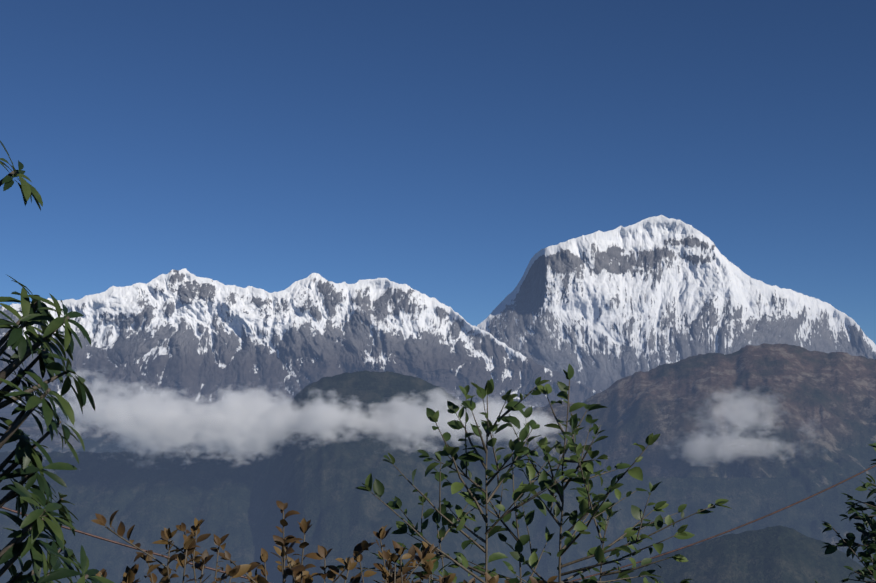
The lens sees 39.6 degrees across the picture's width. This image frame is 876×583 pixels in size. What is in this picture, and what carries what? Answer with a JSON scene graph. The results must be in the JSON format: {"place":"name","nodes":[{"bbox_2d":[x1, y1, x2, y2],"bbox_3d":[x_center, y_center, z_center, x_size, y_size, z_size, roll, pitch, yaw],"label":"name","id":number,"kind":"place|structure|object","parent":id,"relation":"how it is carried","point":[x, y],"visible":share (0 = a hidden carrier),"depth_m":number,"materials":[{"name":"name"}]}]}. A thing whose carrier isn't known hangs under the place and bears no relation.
{"place":"outdoors","nodes":[
{"label":"outdoors","id":0,"kind":"place"},
{"bbox_2d":[0,268,602,407],"bbox_3d":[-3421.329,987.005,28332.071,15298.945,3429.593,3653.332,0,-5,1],"label":"mountain range","id":1,"kind":"structure","parent":0,"point":[191,333],"depth_m":28672.53,"materials":[{"name":"white snow"}]},
{"bbox_2d":[0,343,875,582],"bbox_3d":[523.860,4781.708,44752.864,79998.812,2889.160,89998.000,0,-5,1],"label":"foothills","id":2,"kind":"structure","parent":0,"point":[834,393],"depth_m":10900.42,"materials":[{"name":"grey stone"}]},
{"bbox_2d":[0,141,113,582],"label":"tree branches","id":3,"kind":"object","parent":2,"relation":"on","point":[25,453],"visible":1,"depth_m":2.94,"materials":[{"name":"green plant"}]},
{"bbox_2d":[69,500,558,582],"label":"shrub stems","id":4,"kind":"object","parent":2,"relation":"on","point":[297,571],"visible":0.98,"depth_m":3.35,"materials":[{"name":"brown plant"}]},
{"bbox_2d":[337,364,731,582],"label":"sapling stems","id":5,"kind":"object","parent":2,"relation":"on","point":[552,485],"visible":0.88,"depth_m":4.46,"materials":[{"name":"green plant"}]},
{"bbox_2d":[659,443,875,582],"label":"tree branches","id":6,"kind":"object","parent":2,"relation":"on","point":[870,548],"visible":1,"depth_m":4.13,"materials":[{"name":"green plant"}]},
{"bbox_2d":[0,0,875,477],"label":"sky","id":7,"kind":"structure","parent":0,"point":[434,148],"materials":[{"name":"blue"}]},
{"bbox_2d":[1,465,875,582],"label":"wire","id":8,"kind":"object","parent":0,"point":[108,540],"visible":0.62,"depth_m":7.05,"materials":[{"name":"brown metal"}]},
{"bbox_2d":[477,215,875,390],"bbox_3d":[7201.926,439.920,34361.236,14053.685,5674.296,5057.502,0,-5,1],"label":"snowy mountain","id":9,"kind":"structure","parent":0,"point":[599,310],"depth_m":34510.98,"materials":[{"name":"white snow"}]}
]}

